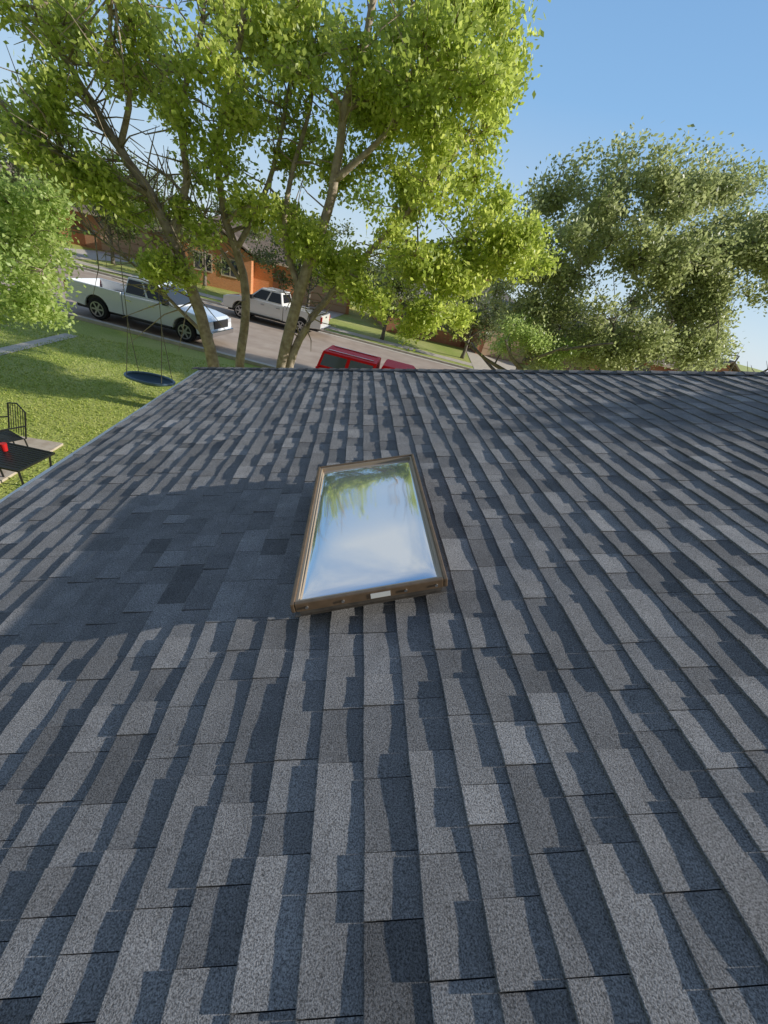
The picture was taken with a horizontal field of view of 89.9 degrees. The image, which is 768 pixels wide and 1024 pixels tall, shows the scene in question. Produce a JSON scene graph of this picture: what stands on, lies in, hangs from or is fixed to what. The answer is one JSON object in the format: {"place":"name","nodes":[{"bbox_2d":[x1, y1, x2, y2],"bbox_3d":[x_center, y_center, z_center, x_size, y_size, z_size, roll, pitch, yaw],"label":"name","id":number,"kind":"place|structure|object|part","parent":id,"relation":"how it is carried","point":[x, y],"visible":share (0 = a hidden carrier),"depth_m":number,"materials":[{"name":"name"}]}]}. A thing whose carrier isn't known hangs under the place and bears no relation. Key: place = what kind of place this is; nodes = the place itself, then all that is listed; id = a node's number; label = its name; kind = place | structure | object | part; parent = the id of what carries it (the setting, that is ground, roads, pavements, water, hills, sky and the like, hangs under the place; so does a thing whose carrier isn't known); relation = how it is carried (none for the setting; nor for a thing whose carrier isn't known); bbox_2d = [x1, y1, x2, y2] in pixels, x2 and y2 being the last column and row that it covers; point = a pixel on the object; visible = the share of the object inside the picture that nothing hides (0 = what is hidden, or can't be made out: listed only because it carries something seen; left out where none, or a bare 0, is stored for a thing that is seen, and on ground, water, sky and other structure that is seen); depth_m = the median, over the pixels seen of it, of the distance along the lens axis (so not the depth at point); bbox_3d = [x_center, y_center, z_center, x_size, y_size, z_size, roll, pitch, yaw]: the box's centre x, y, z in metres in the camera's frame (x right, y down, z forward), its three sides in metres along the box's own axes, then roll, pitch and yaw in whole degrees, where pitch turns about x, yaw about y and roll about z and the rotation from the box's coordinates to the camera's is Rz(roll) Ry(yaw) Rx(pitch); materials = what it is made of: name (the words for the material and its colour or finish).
{"place":"outdoors","nodes":[
{"label":"outdoors","id":0,"kind":"place"},
{"bbox_2d":[0,333,76,354],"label":"garden path","id":1,"kind":"structure","parent":0,"point":[17,347],"depth_m":11.86,"materials":[{"name":"concrete"}]},
{"bbox_2d":[6,243,137,262],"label":"driveway","id":2,"kind":"structure","parent":0,"point":[91,254],"depth_m":31.17,"materials":[{"name":"concrete"}]},
{"bbox_2d":[0,137,84,254],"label":"yard tree","id":3,"kind":"object","parent":2,"relation":"on","point":[16,170],"visible":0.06,"depth_m":23.61,"materials":[{"name":"green plant"}]},
{"bbox_2d":[0,162,179,257],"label":"brick house","id":4,"kind":"structure","parent":0,"point":[86,240],"depth_m":34.42,"materials":[{"name":"beige"}]},
{"bbox_2d":[69,215,85,245],"bbox_3d":[-26.933,-24.768,33.870,0.950,2.050,0.040,5,33,-15],"label":"door","id":5,"kind":"structure","parent":4,"relation":"in","point":[81,237],"depth_m":34.06,"materials":[{"name":"brown"}]},
{"bbox_2d":[99,223,152,257],"bbox_3d":[-23.256,-24.407,34.861,4.200,2.120,0.040,5,33,-15],"label":"garage door","id":6,"kind":"structure","parent":4,"relation":"in","point":[104,247],"depth_m":34.92,"materials":[{"name":"beige"}]},
{"bbox_2d":[1,257,458,369],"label":"street","id":7,"kind":"structure","parent":0,"point":[264,338],"depth_m":19.87,"materials":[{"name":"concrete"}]},
{"bbox_2d":[63,276,232,341],"bbox_3d":[-9.673,-8.690,16.069,6.100,1.860,2.360,14,32,-1],"label":"pickup truck","id":8,"kind":"object","parent":7,"relation":"on","point":[105,300],"visible":0.72,"depth_m":15.39,"materials":[{"name":"white paint"}]},
{"bbox_3d":[-9.693,-8.749,15.038,0.794,0.482,0.132,14,32,-1],"label":"rear side window","id":9,"kind":"part","parent":8,"relation":"part of","materials":[{"name":"black glass"}]},
{"bbox_3d":[-9.836,-8.123,15.270,0.880,0.590,0.055,14,32,-1],"label":"door","id":10,"kind":"part","parent":8,"relation":"part of","materials":[{"name":"white paint"}]},
{"bbox_3d":[-8.903,-8.549,15.053,1.069,0.482,0.132,14,32,-1],"label":"front side window","id":11,"kind":"part","parent":8,"relation":"part of","materials":[{"name":"black glass"}]},
{"bbox_3d":[-8.909,-7.886,15.283,0.940,0.590,0.055,14,32,-1],"label":"door","id":12,"kind":"part","parent":8,"relation":"part of","materials":[{"name":"white paint"}]},
{"bbox_2d":[64,311,273,365],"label":"gutter","id":13,"kind":"object","parent":7,"relation":"on","point":[165,337],"depth_m":15.67,"materials":[{"name":"concrete"}]},
{"bbox_2d":[49,261,463,368],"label":"gutter","id":14,"kind":"object","parent":7,"relation":"on","point":[318,331],"visible":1,"depth_m":24.72,"materials":[{"name":"concrete"}]},
{"bbox_2d":[222,287,330,331],"bbox_3d":[-6.310,-12.213,23.039,6.100,1.860,2.360,14,32,-1],"label":"pickup truck","id":15,"kind":"object","parent":7,"relation":"on","point":[269,303],"visible":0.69,"depth_m":22.28,"materials":[{"name":"white paint"}]},
{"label":"door","id":16,"kind":"part","parent":15,"relation":"part of","materials":[{"name":"white paint"}]},
{"bbox_3d":[-7.020,-12.447,21.997,1.069,0.482,0.132,14,32,-1],"label":"front side window","id":17,"kind":"part","parent":15,"relation":"part of","materials":[{"name":"black glass"}]},
{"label":"door","id":18,"kind":"part","parent":15,"relation":"part of","materials":[{"name":"white paint"}]},
{"bbox_3d":[-6.231,-12.246,22.010,0.794,0.482,0.132,14,32,-1],"label":"rear side window","id":19,"kind":"part","parent":15,"relation":"part of","materials":[{"name":"black glass"}]},
{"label":"rear window","id":20,"kind":"part","parent":15,"relation":"part of","materials":[{"name":"black glass"}]},
{"bbox_2d":[315,345,415,368],"bbox_3d":[0.194,-4.449,13.720,5.307,1.636,2.053,14,32,-1],"label":"pickup truck","id":21,"kind":"object","parent":7,"relation":"on","point":[333,356],"visible":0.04,"depth_m":12.81,"materials":[{"name":"red paint"}]},
{"bbox_2d":[65,258,472,365],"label":"sidewalk","id":22,"kind":"structure","parent":0,"point":[332,328],"depth_m":26.93,"materials":[{"name":"concrete"}]},
{"bbox_2d":[302,305,343,318],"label":"driveway","id":23,"kind":"structure","parent":0,"point":[333,314],"depth_m":33.90,"materials":[{"name":"concrete"}]},
{"bbox_2d":[242,227,341,307],"bbox_3d":[-5.862,-16.992,26.828,7.979,6.003,5.956,9,32,-9],"label":"yard tree","id":24,"kind":"object","parent":23,"relation":"on","point":[259,259],"visible":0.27,"depth_m":26.44,"materials":[{"name":"green plant"}]},
{"bbox_2d":[0,215,761,499],"bbox_3d":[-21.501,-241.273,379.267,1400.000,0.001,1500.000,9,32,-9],"label":"ground","id":25,"kind":"structure","parent":0,"point":[352,321],"depth_m":11.42,"materials":[{"name":"green plant"}]},
{"bbox_2d":[0,436,62,483],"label":"patio","id":26,"kind":"structure","parent":25,"relation":"on","point":[51,446],"depth_m":7.39,"materials":[{"name":"beige concrete"}]},
{"bbox_2d":[0,402,28,446],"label":"patio chair","id":27,"kind":"object","parent":26,"relation":"on","point":[7,435],"visible":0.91,"depth_m":6.67,"materials":[{"name":"black metal"}]},
{"bbox_2d":[0,441,54,484],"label":"patio table","id":28,"kind":"object","parent":26,"relation":"on","point":[18,458],"visible":0.77,"depth_m":5.89,"materials":[{"name":"black metal"}]},
{"bbox_2d":[0,442,7,451],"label":"cup","id":29,"kind":"object","parent":28,"relation":"on","point":[3,447],"visible":1,"depth_m":5.86,"materials":[{"name":"red plastic"}]},
{"bbox_2d":[0,160,97,337],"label":"garden tree","id":30,"kind":"object","parent":25,"relation":"on","point":[30,222],"visible":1,"depth_m":6.68,"materials":[{"name":"green plant"}]},
{"bbox_2d":[0,319,233,492],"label":"grass","id":31,"kind":"structure","parent":25,"relation":"on","point":[77,372],"depth_m":10.51,"materials":[{"name":"green plant"}]},
{"bbox_2d":[78,177,160,264],"bbox_3d":[-19.796,-21.393,28.035,7.292,5.924,5.269,0,35,-23],"label":"yard tree","id":32,"kind":"object","parent":25,"relation":"on","point":[109,229],"visible":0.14,"depth_m":28.33,"materials":[{"name":"green plant"}]},
{"bbox_2d":[93,144,181,208],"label":"distant tree","id":33,"kind":"object","parent":25,"relation":"on","point":[160,181],"visible":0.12,"depth_m":47.84,"materials":[{"name":"green plant"}]},
{"bbox_2d":[3,296,275,367],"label":"kerb","id":34,"kind":"structure","parent":25,"relation":"on","point":[155,337],"depth_m":15.16,"materials":[{"name":"concrete"}]},
{"bbox_2d":[0,0,283,366],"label":"shade tree","id":35,"kind":"object","parent":25,"relation":"on","point":[96,177],"visible":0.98,"depth_m":6.61,"materials":[{"name":"green plant"}]},
{"bbox_2d":[116,173,175,386],"bbox_3d":[-5.696,-5.199,9.029,1.286,4.460,0.808,13,32,-2],"label":"saucer swing","id":36,"kind":"object","parent":35,"relation":"hanging from","point":[150,379],"visible":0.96,"depth_m":10.03,"materials":[{"name":"blue fabric"}]},
{"bbox_2d":[144,202,235,285],"bbox_3d":[-14.074,-19.515,28.597,6.436,4.730,4.726,9,32,-9],"label":"yard tree","id":37,"kind":"object","parent":25,"relation":"on","point":[220,265],"visible":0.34,"depth_m":28.52,"materials":[{"name":"green plant"}]},
{"bbox_2d":[205,191,242,219],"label":"distant tree","id":38,"kind":"object","parent":25,"relation":"on","point":[216,206],"visible":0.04,"depth_m":46.34,"materials":[{"name":"green plant"}]},
{"bbox_2d":[120,0,350,367],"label":"shade tree","id":39,"kind":"object","parent":25,"relation":"on","point":[251,212],"visible":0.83,"depth_m":7.48,"materials":[{"name":"green plant"}]},
{"bbox_2d":[180,215,349,313],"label":"brick house","id":40,"kind":"structure","parent":25,"relation":"on","point":[258,278],"depth_m":32.40,"materials":[{"name":"orange brick"}]},
{"bbox_2d":[193,251,211,272],"bbox_3d":[-14.177,-19.602,30.134,1.360,1.300,0.050,5,33,-15],"label":"window","id":41,"kind":"structure","parent":40,"relation":"in","point":[209,270],"depth_m":30.17,"materials":[{"name":"beige"}]},
{"bbox_2d":[221,256,238,278],"bbox_3d":[-12.261,-19.422,30.647,1.360,1.300,0.050,5,33,-15],"label":"window","id":42,"kind":"structure","parent":40,"relation":"in","point":[230,274],"depth_m":30.69,"materials":[{"name":"beige"}]},
{"bbox_2d":[273,269,284,289],"bbox_3d":[-9.111,-19.687,33.284,0.950,2.050,0.100,5,33,-15],"label":"door","id":43,"kind":"structure","parent":40,"relation":"in","point":[275,284],"depth_m":33.19,"materials":[{"name":"brown"}]},
{"bbox_2d":[302,279,347,312],"bbox_3d":[-5.347,-19.335,34.324,4.200,2.120,0.040,5,33,-15],"label":"garage door","id":44,"kind":"structure","parent":40,"relation":"in","point":[318,289],"depth_m":34.49,"materials":[{"name":"beige"}]},
{"bbox_2d":[66,263,471,369],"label":"kerb","id":45,"kind":"structure","parent":25,"relation":"on","point":[326,331],"depth_m":24.94,"materials":[{"name":"concrete"}]},
{"bbox_2d":[277,213,354,248],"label":"distant tree","id":46,"kind":"object","parent":25,"relation":"on","point":[336,230],"visible":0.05,"depth_m":46.35,"materials":[{"name":"green plant"}]},
{"bbox_2d":[369,243,402,280],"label":"distant tree","id":47,"kind":"object","parent":25,"relation":"on","point":[383,265],"visible":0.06,"depth_m":50.57,"materials":[{"name":"green plant"}]},
{"bbox_2d":[358,245,446,339],"bbox_3d":[0.406,-14.595,26.070,8.418,5.566,6.100,9,32,-9],"label":"yard tree","id":48,"kind":"object","parent":25,"relation":"on","point":[398,290],"visible":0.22,"depth_m":25.70,"materials":[{"name":"green plant"}]},
{"bbox_2d":[244,0,564,367],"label":"shade tree","id":49,"kind":"object","parent":25,"relation":"on","point":[399,91],"visible":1,"depth_m":7.54,"materials":[{"name":"green plant"}]},
{"bbox_2d":[372,277,527,364],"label":"brick house","id":50,"kind":"structure","parent":25,"relation":"on","point":[482,348],"depth_m":32.73,"materials":[{"name":"orange"}]},
{"bbox_2d":[436,322,449,331],"bbox_3d":[5.023,-15.880,32.261,1.360,1.300,0.050,5,33,-15],"label":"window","id":51,"kind":"structure","parent":50,"relation":"in","point":[442,326],"depth_m":32.47,"materials":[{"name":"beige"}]},
{"bbox_2d":[460,326,473,347],"bbox_3d":[7.297,-15.266,33.148,0.950,2.050,0.040,5,33,-15],"label":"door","id":52,"kind":"structure","parent":50,"relation":"in","point":[462,344],"depth_m":33.36,"materials":[{"name":"brown wood"}]},
{"bbox_2d":[481,331,527,363],"bbox_3d":[10.404,-13.980,32.445,4.200,2.120,0.040,5,33,-15],"label":"garage door","id":53,"kind":"structure","parent":50,"relation":"in","point":[484,351],"depth_m":32.53,"materials":[{"name":"beige"}]},
{"bbox_2d":[429,287,515,358],"bbox_3d":[6.424,-13.436,27.148,8.126,5.161,5.367,-4,36,-28],"label":"yard tree","id":54,"kind":"object","parent":25,"relation":"on","point":[485,322],"visible":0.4,"depth_m":26.61,"materials":[{"name":"green plant"}]},
{"bbox_2d":[490,276,517,299],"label":"distant tree","id":55,"kind":"object","parent":25,"relation":"on","point":[509,285],"visible":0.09,"depth_m":48.79,"materials":[{"name":"green plant"}]},
{"bbox_2d":[457,309,612,369],"bbox_3d":[4.381,-4.461,12.985,4.581,4.325,3.507,36,37,30],"label":"evergreen oak","id":56,"kind":"object","parent":25,"relation":"on","point":[544,347],"visible":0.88,"depth_m":11.80,"materials":[{"name":"green plant"}]},
{"bbox_2d":[542,277,603,321],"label":"distant tree","id":57,"kind":"object","parent":25,"relation":"on","point":[585,298],"visible":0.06,"depth_m":44.76,"materials":[{"name":"green plant"}]},
{"bbox_2d":[478,115,755,370],"bbox_3d":[7.715,-6.928,13.421,10.379,9.389,5.668,9,32,-9],"label":"evergreen oak","id":58,"kind":"object","parent":25,"relation":"on","point":[671,261],"visible":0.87,"depth_m":11.71,"materials":[{"name":"green plant"}]},
{"bbox_2d":[549,315,740,371],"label":"brick house","id":59,"kind":"structure","parent":25,"relation":"on","point":[668,366],"depth_m":32.64,"materials":[{"name":"beige"}]},
{"bbox_2d":[634,365,650,370],"bbox_3d":[21.842,-11.844,32.905,1.560,1.300,0.050,5,33,-15],"label":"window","id":60,"kind":"structure","parent":59,"relation":"in","point":[643,369],"depth_m":32.76,"materials":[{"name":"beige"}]},
{"bbox_2d":[614,309,676,329],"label":"distant tree","id":61,"kind":"object","parent":25,"relation":"on","point":[651,316],"visible":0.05,"depth_m":46.83,"materials":[{"name":"green plant"}]},
{"bbox_2d":[659,131,767,371],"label":"evergreen oak","id":62,"kind":"object","parent":25,"relation":"on","point":[718,189],"visible":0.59,"depth_m":12.57,"materials":[{"name":"green plant"}]},
{"bbox_2d":[0,367,767,1023],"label":"roof","id":63,"kind":"structure","parent":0,"point":[382,695],"depth_m":1.19,"materials":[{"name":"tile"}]},
{"bbox_2d":[0,0,767,371],"label":"sky","id":64,"kind":"structure","parent":0,"point":[607,65],"materials":[{"name":"blue"}]},
{"bbox_2d":[467,349,515,369],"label":"driveway","id":65,"kind":"structure","parent":0,"point":[478,362],"depth_m":30.16,"materials":[{"name":"concrete"}]}
]}

